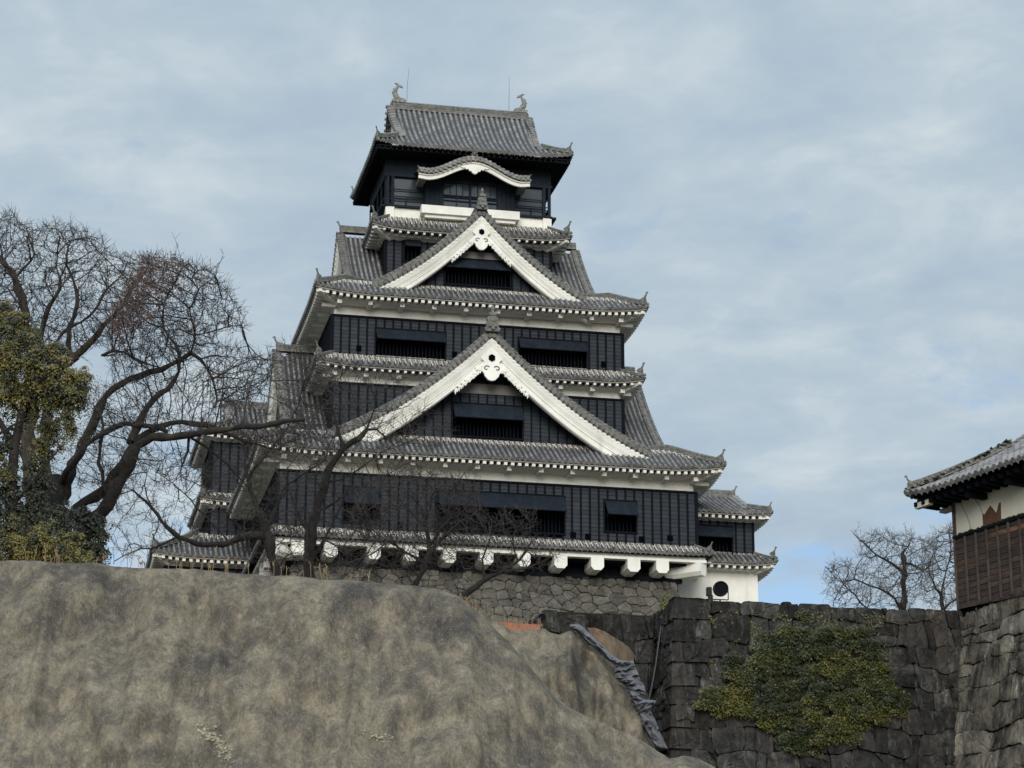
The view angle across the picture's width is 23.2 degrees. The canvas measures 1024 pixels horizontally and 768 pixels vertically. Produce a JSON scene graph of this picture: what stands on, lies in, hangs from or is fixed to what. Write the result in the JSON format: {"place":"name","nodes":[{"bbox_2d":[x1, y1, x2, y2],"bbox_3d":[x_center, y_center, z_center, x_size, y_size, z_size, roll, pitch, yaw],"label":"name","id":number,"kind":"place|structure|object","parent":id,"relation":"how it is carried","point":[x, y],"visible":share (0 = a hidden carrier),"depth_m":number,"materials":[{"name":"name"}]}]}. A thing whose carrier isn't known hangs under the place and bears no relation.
{"place":"outdoors","nodes":[
{"label":"outdoors","id":0,"kind":"place"},
{"bbox_2d":[0,560,714,767],"bbox_3d":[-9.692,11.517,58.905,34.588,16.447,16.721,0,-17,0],"label":"slope","id":1,"kind":"structure","parent":0,"point":[104,666],"depth_m":60.56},
{"bbox_2d":[23,544,542,629],"bbox_3d":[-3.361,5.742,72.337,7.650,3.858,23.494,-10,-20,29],"label":"dry grass","id":2,"kind":"structure","parent":1,"relation":"on","point":[324,570],"depth_m":64.30,"materials":[{"name":"plant"}]},
{"bbox_2d":[195,722,393,767],"bbox_3d":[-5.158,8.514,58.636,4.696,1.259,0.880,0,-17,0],"label":"loose flakes","id":3,"kind":"object","parent":1,"relation":"on","point":[217,741],"visible":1,"depth_m":58.81,"materials":[{"name":"grey stone"}]},
{"bbox_2d":[0,0,1023,610],"label":"sky","id":4,"kind":"structure","parent":0,"point":[817,206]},
{"bbox_2d":[477,612,655,749],"bbox_3d":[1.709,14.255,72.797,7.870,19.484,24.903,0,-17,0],"label":"slope","id":5,"kind":"structure","parent":0,"point":[573,670],"depth_m":81.84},
{"bbox_2d":[500,622,539,629],"bbox_3d":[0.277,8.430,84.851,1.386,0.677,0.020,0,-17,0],"label":"barrier net","id":6,"kind":"object","parent":5,"relation":"on","point":[528,626],"visible":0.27,"depth_m":84.89,"materials":[{"name":"orange plastic"}]},
{"bbox_3d":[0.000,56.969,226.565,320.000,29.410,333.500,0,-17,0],"label":"castle hill","id":7,"kind":"structure","parent":0,"visible":0},
{"bbox_2d":[0,299,101,563],"bbox_3d":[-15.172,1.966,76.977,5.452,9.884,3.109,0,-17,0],"label":"evergreen tree","id":8,"kind":"object","parent":7,"relation":"on","point":[55,391],"visible":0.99,"depth_m":76.80,"materials":[{"name":"green plant"}]},
{"bbox_2d":[0,202,157,559],"bbox_3d":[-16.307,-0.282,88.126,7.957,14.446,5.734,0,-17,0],"label":"bare tree","id":9,"kind":"object","parent":7,"relation":"on","point":[20,297],"visible":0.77,"depth_m":88.68,"materials":[{"name":"brown plant"}]},
{"bbox_2d":[61,505,118,564],"bbox_3d":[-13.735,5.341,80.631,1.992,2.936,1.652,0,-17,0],"label":"ivy bush","id":10,"kind":"object","parent":7,"relation":"on","point":[97,536],"visible":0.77,"depth_m":80.64,"materials":[{"name":"green plant"}]},
{"bbox_2d":[46,237,330,561],"bbox_3d":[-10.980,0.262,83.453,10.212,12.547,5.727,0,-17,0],"label":"bare tree","id":11,"kind":"object","parent":7,"relation":"on","point":[108,491],"visible":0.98,"depth_m":83.00,"materials":[{"name":"brown plant"}]},
{"bbox_2d":[104,336,358,575],"bbox_3d":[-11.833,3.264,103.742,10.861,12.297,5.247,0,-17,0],"label":"bare tree","id":12,"kind":"object","parent":7,"relation":"on","point":[266,536],"visible":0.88,"depth_m":102.98,"materials":[{"name":"brown plant"}]},
{"bbox_2d":[274,353,456,577],"bbox_3d":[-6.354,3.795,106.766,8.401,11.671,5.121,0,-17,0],"label":"bare tree","id":13,"kind":"object","parent":7,"relation":"on","point":[313,519],"visible":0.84,"depth_m":106.59,"materials":[{"name":"brown plant"}]},
{"bbox_2d":[324,462,492,585],"bbox_3d":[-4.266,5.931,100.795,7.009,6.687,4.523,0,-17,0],"label":"bare tree","id":14,"kind":"object","parent":7,"relation":"on","point":[426,561],"visible":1,"depth_m":100.59,"materials":[{"name":"brown plant"}]},
{"bbox_2d":[289,564,679,623],"bbox_3d":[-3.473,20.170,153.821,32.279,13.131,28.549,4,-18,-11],"label":"keep stone base","id":15,"kind":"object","parent":7,"relation":"on","point":[520,598],"visible":0.12,"depth_m":146.62,"materials":[{"name":"grey stone"}]},
{"bbox_2d":[145,396,303,573],"bbox_3d":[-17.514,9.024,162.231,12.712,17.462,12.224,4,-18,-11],"label":"keep","id":16,"kind":"structure","parent":15,"relation":"on","point":[235,564],"depth_m":158.69,"materials":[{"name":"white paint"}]},
{"bbox_2d":[226,72,726,591],"bbox_3d":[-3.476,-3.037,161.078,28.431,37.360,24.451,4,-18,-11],"label":"castle keep","id":17,"kind":"structure","parent":15,"relation":"on","point":[456,286],"depth_m":152.38,"materials":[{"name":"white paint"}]},
{"bbox_2d":[342,485,379,524],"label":"window","id":18,"kind":"structure","parent":17,"relation":"in","point":[375,492],"depth_m":145.43,"materials":[{"name":"black wood"}]},
{"bbox_2d":[374,327,446,361],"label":"window","id":19,"kind":"structure","parent":17,"relation":"in","point":[398,342],"depth_m":153.01,"materials":[{"name":"black wood"}]},
{"bbox_2d":[403,239,421,261],"bbox_3d":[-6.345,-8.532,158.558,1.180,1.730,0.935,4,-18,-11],"label":"window","id":20,"kind":"structure","parent":17,"relation":"in","point":[412,249],"depth_m":158.64,"materials":[{"name":"black wood"}]},
{"bbox_2d":[444,183,468,206],"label":"window","id":21,"kind":"structure","parent":17,"relation":"in","point":[456,194],"depth_m":159.84,"materials":[{"name":"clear glass"}]},
{"bbox_2d":[444,258,510,288],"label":"window","id":22,"kind":"structure","parent":17,"relation":"in","point":[483,273],"depth_m":155.64,"materials":[{"name":"black wood"}]},
{"bbox_2d":[471,185,496,208],"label":"window","id":23,"kind":"structure","parent":17,"relation":"in","point":[490,191],"depth_m":160.27,"materials":[{"name":"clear glass"}]},
{"bbox_2d":[451,401,523,440],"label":"window","id":24,"kind":"structure","parent":17,"relation":"in","point":[472,420],"depth_m":149.75,"materials":[{"name":"black wood"}]},
{"bbox_2d":[436,488,566,535],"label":"window","id":25,"kind":"structure","parent":17,"relation":"in","point":[552,516],"depth_m":147.22,"materials":[{"name":"black wood"}]},
{"bbox_2d":[523,248,533,255],"bbox_3d":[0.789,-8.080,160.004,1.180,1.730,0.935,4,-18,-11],"label":"window","id":26,"kind":"structure","parent":17,"relation":"in","point":[529,250],"depth_m":159.96,"materials":[{"name":"black wood"}]},
{"bbox_2d":[517,336,587,370],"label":"window","id":27,"kind":"structure","parent":17,"relation":"in","point":[562,353],"depth_m":154.81,"materials":[{"name":"black wood"}]},
{"bbox_2d":[603,499,638,533],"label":"window","id":28,"kind":"structure","parent":17,"relation":"in","point":[619,516],"depth_m":148.59,"materials":[{"name":"black wood"}]},
{"bbox_2d":[643,486,778,602],"bbox_3d":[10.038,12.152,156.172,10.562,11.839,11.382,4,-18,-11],"label":"side turret","id":29,"kind":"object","parent":15,"relation":"on","point":[738,564],"visible":0.3,"depth_m":152.46,"materials":[{"name":"paint"}]},
{"bbox_2d":[698,524,733,554],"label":"window","id":30,"kind":"structure","parent":29,"relation":"in","point":[722,537],"depth_m":152.82,"materials":[{"name":"black wood"}]},
{"bbox_2d":[444,500,563,599],"bbox_3d":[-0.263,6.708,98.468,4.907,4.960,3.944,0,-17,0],"label":"bare tree","id":31,"kind":"object","parent":7,"relation":"on","point":[477,585],"visible":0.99,"depth_m":98.27,"materials":[{"name":"brown plant"}]},
{"bbox_2d":[820,521,952,610],"bbox_3d":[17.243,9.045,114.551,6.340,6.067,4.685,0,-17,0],"label":"bare tree","id":32,"kind":"object","parent":7,"relation":"on","point":[902,604],"visible":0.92,"depth_m":114.29,"materials":[{"name":"brown plant"}]},
{"bbox_2d":[911,520,955,610],"bbox_3d":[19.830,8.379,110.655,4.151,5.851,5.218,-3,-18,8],"label":"bare tree","id":33,"kind":"object","parent":7,"relation":"on","point":[942,596],"visible":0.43,"depth_m":110.22,"materials":[{"name":"brown plant"}]},
{"label":"ground","id":34,"kind":"structure","parent":0,"visible":0},
{"bbox_2d":[528,597,963,767],"bbox_3d":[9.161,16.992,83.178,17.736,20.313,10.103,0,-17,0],"label":"retaining wall","id":35,"kind":"structure","parent":34,"relation":"on","point":[923,660],"depth_m":86.22,"materials":[{"name":"stone"}]},
{"bbox_2d":[535,614,546,628],"bbox_3d":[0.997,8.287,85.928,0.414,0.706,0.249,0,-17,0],"label":"floodlight","id":36,"kind":"object","parent":35,"relation":"attached to","point":[543,618],"visible":0.84,"depth_m":85.89,"materials":[{"name":"black metal"}]},
{"bbox_2d":[570,624,625,663],"bbox_3d":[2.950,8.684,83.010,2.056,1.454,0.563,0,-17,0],"label":"tarpaulin","id":37,"kind":"object","parent":35,"relation":"attached to","point":[586,636],"visible":1,"depth_m":82.98,"materials":[{"name":"plastic"}]},
{"bbox_2d":[615,660,646,695],"bbox_3d":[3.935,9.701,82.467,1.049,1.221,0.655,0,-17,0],"label":"tarpaulin","id":38,"kind":"object","parent":35,"relation":"hanging from","point":[626,674],"visible":1,"depth_m":82.41,"materials":[{"name":"grey plastic"}]},
{"bbox_2d":[626,690,667,748],"bbox_3d":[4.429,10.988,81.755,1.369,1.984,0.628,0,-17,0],"label":"tarpaulin","id":39,"kind":"object","parent":35,"relation":"hanging from","point":[643,707],"visible":1,"depth_m":81.70,"materials":[{"name":"plastic"}]},
{"bbox_2d":[648,607,663,699],"bbox_3d":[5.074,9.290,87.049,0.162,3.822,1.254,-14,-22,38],"label":"drain hose","id":40,"kind":"object","parent":35,"relation":"attached to","point":[655,668],"visible":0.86,"depth_m":86.81,"materials":[{"name":"grey plastic"}]},
{"bbox_2d":[656,588,674,617],"bbox_3d":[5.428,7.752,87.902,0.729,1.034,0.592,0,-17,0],"label":"moss tuft","id":41,"kind":"object","parent":35,"relation":"on","point":[664,601],"visible":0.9,"depth_m":87.84,"materials":[{"name":"green plant"}]},
{"bbox_2d":[706,581,728,601],"bbox_3d":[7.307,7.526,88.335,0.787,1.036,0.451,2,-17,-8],"label":"floodlight","id":42,"kind":"object","parent":35,"relation":"attached to","point":[720,588],"visible":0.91,"depth_m":88.26,"materials":[{"name":"black metal"}]},
{"bbox_2d":[692,608,914,755],"bbox_3d":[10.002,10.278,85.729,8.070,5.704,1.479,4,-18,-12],"label":"ivy","id":43,"kind":"object","parent":35,"relation":"attached to","point":[890,698],"visible":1,"depth_m":85.69,"materials":[{"name":"green plant"}]},
{"bbox_2d":[953,595,1023,767],"bbox_3d":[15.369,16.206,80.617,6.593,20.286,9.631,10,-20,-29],"label":"turret stone wall","id":44,"kind":"structure","parent":34,"relation":"on","point":[989,727],"depth_m":85.50,"materials":[{"name":"grey stone"}]},
{"bbox_2d":[903,434,1023,616],"bbox_3d":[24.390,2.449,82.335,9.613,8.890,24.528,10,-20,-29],"label":"wooden turret","id":45,"kind":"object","parent":44,"relation":"on","point":[980,497],"visible":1,"depth_m":87.98,"materials":[{"name":"paint"}]}
]}

